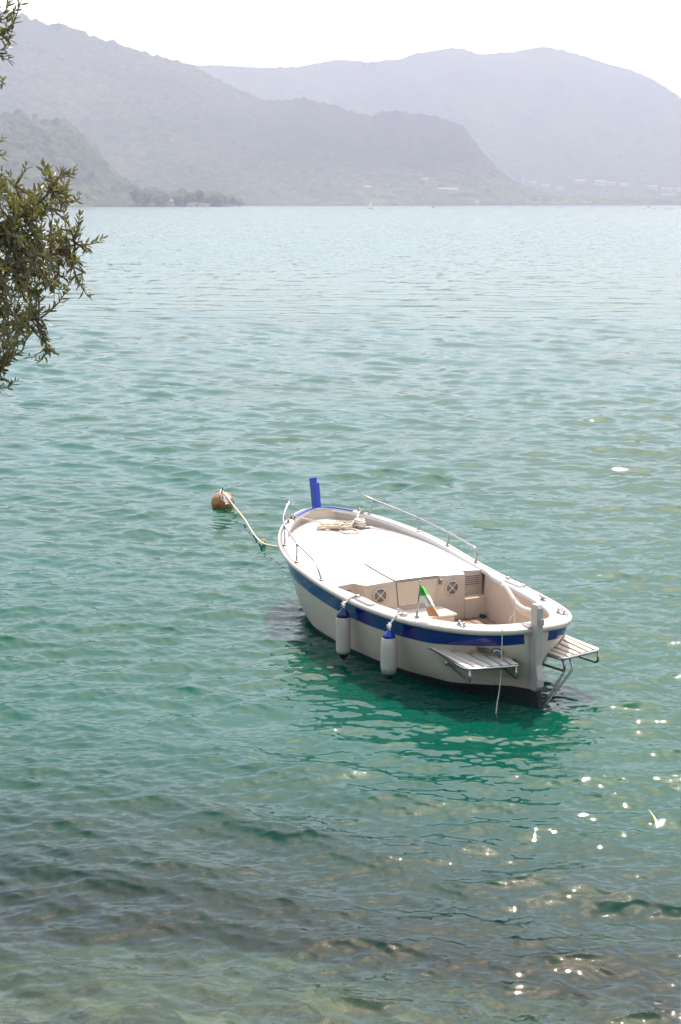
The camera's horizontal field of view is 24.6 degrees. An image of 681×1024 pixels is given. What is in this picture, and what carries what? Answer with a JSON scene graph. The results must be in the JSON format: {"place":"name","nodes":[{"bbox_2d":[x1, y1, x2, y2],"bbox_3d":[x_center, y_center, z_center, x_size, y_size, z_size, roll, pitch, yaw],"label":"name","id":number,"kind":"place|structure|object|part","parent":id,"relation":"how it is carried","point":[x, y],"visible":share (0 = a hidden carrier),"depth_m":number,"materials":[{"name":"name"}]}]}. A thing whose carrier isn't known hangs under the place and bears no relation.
{"place":"outdoors","nodes":[
{"label":"outdoors","id":0,"kind":"place"},
{"bbox_2d":[0,0,107,392],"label":"olive tree","id":1,"kind":"object","parent":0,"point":[14,239],"visible":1,"depth_m":6.65,"materials":[{"name":"green plant"}]},
{"bbox_2d":[0,109,243,206],"bbox_3d":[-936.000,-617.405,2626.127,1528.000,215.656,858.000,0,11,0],"label":"hill","id":2,"kind":"structure","parent":0,"point":[99,180],"depth_m":2475.32,"materials":[{"name":"grey plant"}]},
{"bbox_2d":[32,113,37,126],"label":"watch tower","id":3,"kind":"structure","parent":2,"relation":"on","point":[34,119],"depth_m":2610.59,"materials":[{"name":"stone"}]},
{"bbox_2d":[129,187,141,204],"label":"tree","id":4,"kind":"object","parent":2,"relation":"on","point":[135,192],"visible":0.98,"depth_m":2262.34,"materials":[{"name":"grey plant"}]},
{"bbox_2d":[136,191,152,204],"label":"tree","id":5,"kind":"object","parent":2,"relation":"on","point":[144,197],"visible":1,"depth_m":2255.60,"materials":[{"name":"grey plant"}]},
{"bbox_2d":[151,194,162,204],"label":"tree","id":6,"kind":"object","parent":2,"relation":"on","point":[157,199],"visible":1,"depth_m":2257.91,"materials":[{"name":"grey plant"}]},
{"bbox_2d":[159,193,170,204],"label":"tree","id":7,"kind":"object","parent":2,"relation":"on","point":[165,197],"visible":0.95,"depth_m":2275.47,"materials":[{"name":"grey plant"}]},
{"bbox_2d":[166,199,173,205],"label":"house","id":8,"kind":"structure","parent":2,"relation":"on","point":[169,202],"depth_m":2275.31,"materials":[{"name":"pink paint"}]},
{"bbox_2d":[172,196,182,204],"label":"tree","id":9,"kind":"object","parent":2,"relation":"on","point":[178,200],"visible":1,"depth_m":2258.42,"materials":[{"name":"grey plant"}]},
{"bbox_2d":[182,194,187,204],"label":"tree","id":10,"kind":"object","parent":2,"relation":"on","point":[184,202],"visible":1,"depth_m":2264.93,"materials":[{"name":"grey plant"}]},
{"bbox_2d":[186,191,197,201],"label":"tree","id":11,"kind":"object","parent":2,"relation":"on","point":[190,197],"visible":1,"depth_m":2260.96,"materials":[{"name":"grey plant"}]},
{"bbox_2d":[187,202,197,206],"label":"house","id":12,"kind":"structure","parent":2,"relation":"on","point":[192,204],"depth_m":2255.38,"materials":[{"name":"paint"}]},
{"bbox_2d":[196,189,204,202],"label":"tree","id":13,"kind":"object","parent":2,"relation":"on","point":[199,193],"visible":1,"depth_m":2262.20,"materials":[{"name":"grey plant"}]},
{"bbox_2d":[198,203,209,206],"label":"house","id":14,"kind":"structure","parent":2,"relation":"on","point":[203,204],"depth_m":2255.21,"materials":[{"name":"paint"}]},
{"bbox_2d":[199,195,211,203],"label":"tree","id":15,"kind":"object","parent":2,"relation":"on","point":[205,199],"visible":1,"depth_m":2260.15,"materials":[{"name":"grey plant"}]},
{"bbox_2d":[210,196,221,204],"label":"tree","id":16,"kind":"object","parent":2,"relation":"on","point":[216,200],"visible":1,"depth_m":2257.57,"materials":[{"name":"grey plant"}]},
{"bbox_2d":[0,205,680,1023],"bbox_3d":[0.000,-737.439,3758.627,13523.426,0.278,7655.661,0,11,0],"label":"lake water","id":17,"kind":"structure","parent":0,"point":[498,387],"depth_m":28.56,"materials":[{"name":"teal liquid"}]},
{"bbox_2d":[211,487,233,508],"bbox_3d":[-2.090,-0.214,27.735,0.415,0.463,0.415,0,11,0],"label":"mooring buoy","id":18,"kind":"object","parent":17,"relation":"on","point":[217,502],"visible":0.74,"depth_m":27.59,"materials":[{"name":"orange plastic"}]},
{"bbox_2d":[220,489,278,547],"bbox_3d":[-1.224,0.239,24.822,0.142,0.511,6.105,-3,12,-16],"label":"mooring line","id":19,"kind":"object","parent":18,"relation":"attached to","point":[226,501],"visible":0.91,"depth_m":26.60,"materials":[{"name":"fabric"}]},
{"bbox_2d":[278,477,599,707],"bbox_3d":[0.913,1.053,19.340,2.355,2.084,6.033,-5,12,-25],"label":"moored boat","id":20,"kind":"object","parent":17,"relation":"on","point":[380,566],"visible":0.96,"depth_m":19.11,"materials":[{"name":"white paint"}]},
{"bbox_2d":[287,515,358,533],"bbox_3d":[-0.240,0.163,21.160,0.969,0.215,0.430,-2,11,-8],"label":"mooring rope","id":21,"kind":"object","parent":20,"relation":"on","point":[342,525],"visible":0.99,"depth_m":21.20,"materials":[{"name":"beige fabric"}]},
{"bbox_2d":[336,594,356,659],"bbox_3d":[0.086,1.365,18.463,0.293,0.771,0.176,-5,12,-25],"label":"fender","id":22,"kind":"object","parent":20,"relation":"hanging from","point":[343,633],"visible":1,"depth_m":18.38,"materials":[{"name":"plastic"}]},
{"bbox_2d":[353,510,364,526],"bbox_3d":[0.258,0.086,21.524,0.170,0.178,0.506,0,11,0],"label":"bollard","id":23,"kind":"object","parent":20,"relation":"on","point":[358,523],"visible":1,"depth_m":21.32,"materials":[{"name":"white metal"}]},
{"bbox_2d":[380,612,407,679],"bbox_3d":[0.601,1.515,17.660,0.314,0.768,0.194,-5,12,-25],"label":"fender","id":24,"kind":"object","parent":20,"relation":"hanging from","point":[388,656],"visible":1,"depth_m":17.58,"materials":[{"name":"plastic"}]},
{"bbox_3d":[0.946,0.991,19.293,0.573,0.307,0.012,-5,12,-25],"label":"companionway door","id":25,"kind":"part","parent":20,"relation":"part of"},
{"bbox_2d":[414,580,439,617],"bbox_3d":[0.980,1.006,17.252,0.092,0.443,0.576,-5,12,-25],"label":"flag","id":26,"kind":"object","parent":20,"relation":"attached to","point":[423,594],"visible":1,"depth_m":17.28,"materials":[{"name":"multicoloured fabric"}]},
{"bbox_2d":[496,625,502,712],"bbox_3d":[1.699,1.826,16.751,0.039,1.147,0.572,2,11,12],"label":"stern line","id":27,"kind":"object","parent":20,"relation":"hanging from","point":[501,669],"visible":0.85,"depth_m":16.76,"materials":[{"name":"fabric"}]},
{"bbox_2d":[509,597,518,623],"bbox_3d":[1.925,1.153,17.308,0.131,0.435,0.042,-5,12,-25],"label":"tiller lashing","id":28,"kind":"object","parent":20,"relation":"hanging from","point":[514,609],"visible":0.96,"depth_m":17.29,"materials":[{"name":"white fabric"}]},
{"bbox_2d":[0,807,680,1023],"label":"lake bed","id":29,"kind":"object","parent":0,"point":[245,944],"visible":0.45,"depth_m":22.26,"materials":[{"name":"stone"}]},
{"bbox_2d":[0,10,680,204],"bbox_3d":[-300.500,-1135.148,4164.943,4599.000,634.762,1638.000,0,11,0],"label":"mountain","id":30,"kind":"structure","parent":0,"point":[143,119],"depth_m":3895.33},
{"bbox_2d":[54,23,62,31],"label":"tree","id":31,"kind":"object","parent":30,"relation":"on","point":[58,27],"visible":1,"depth_m":4352.35,"materials":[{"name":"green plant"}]},
{"bbox_2d":[364,186,371,190],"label":"house","id":32,"kind":"structure","parent":30,"relation":"on","point":[368,188],"depth_m":3569.44,"materials":[{"name":"white paint"}]},
{"bbox_2d":[392,110,397,116],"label":"tree","id":33,"kind":"object","parent":30,"relation":"on","point":[395,113],"visible":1,"depth_m":4191.47,"materials":[{"name":"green plant"}]},
{"bbox_2d":[438,188,446,192],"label":"house","id":34,"kind":"structure","parent":30,"relation":"on","point":[444,190],"depth_m":3595.80,"materials":[{"name":"paint"}]},
{"bbox_2d":[447,188,457,194],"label":"house","id":35,"kind":"structure","parent":30,"relation":"on","point":[452,191],"depth_m":3591.97,"materials":[{"name":"white paint"}]},
{"bbox_2d":[0,0,680,97],"label":"sky","id":36,"kind":"structure","parent":0,"point":[643,37],"materials":[{"name":"white"}]},
{"bbox_2d":[195,47,680,197],"bbox_3d":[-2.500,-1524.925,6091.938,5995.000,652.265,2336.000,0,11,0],"label":"mountain","id":37,"kind":"structure","parent":0,"point":[554,118],"depth_m":5844.68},
{"bbox_2d":[360,62,365,68],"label":"tree","id":38,"kind":"object","parent":37,"relation":"on","point":[362,65],"visible":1,"depth_m":6449.29,"materials":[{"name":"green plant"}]},
{"bbox_2d":[368,62,375,67],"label":"tree","id":39,"kind":"object","parent":37,"relation":"on","point":[372,64],"visible":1,"depth_m":6443.54,"materials":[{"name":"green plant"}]},
{"bbox_2d":[542,184,549,188],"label":"house","id":40,"kind":"structure","parent":37,"relation":"on","point":[547,186],"depth_m":5165.84,"materials":[{"name":"white paint"}]},
{"bbox_2d":[573,179,586,184],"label":"house","id":41,"kind":"structure","parent":37,"relation":"on","point":[575,182],"depth_m":5172.58,"materials":[{"name":"white paint"}]},
{"bbox_2d":[594,180,605,185],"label":"house","id":42,"kind":"structure","parent":37,"relation":"on","point":[600,182],"depth_m":5170.72,"materials":[{"name":"paint"}]},
{"bbox_2d":[607,182,615,185],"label":"house","id":43,"kind":"structure","parent":37,"relation":"on","point":[611,183],"depth_m":5171.09,"materials":[{"name":"white paint"}]},
{"bbox_2d":[618,183,628,187],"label":"house","id":44,"kind":"structure","parent":37,"relation":"on","point":[620,185],"depth_m":5162.73,"materials":[{"name":"pink paint"}]},
{"bbox_2d":[646,185,656,190],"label":"house","id":45,"kind":"structure","parent":37,"relation":"on","point":[652,187],"depth_m":5161.59,"materials":[{"name":"paint"}]},
{"bbox_2d":[661,194,676,197],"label":"house","id":46,"kind":"structure","parent":37,"relation":"on","point":[670,195],"depth_m":5126.53,"materials":[{"name":"pink paint"}]}
]}

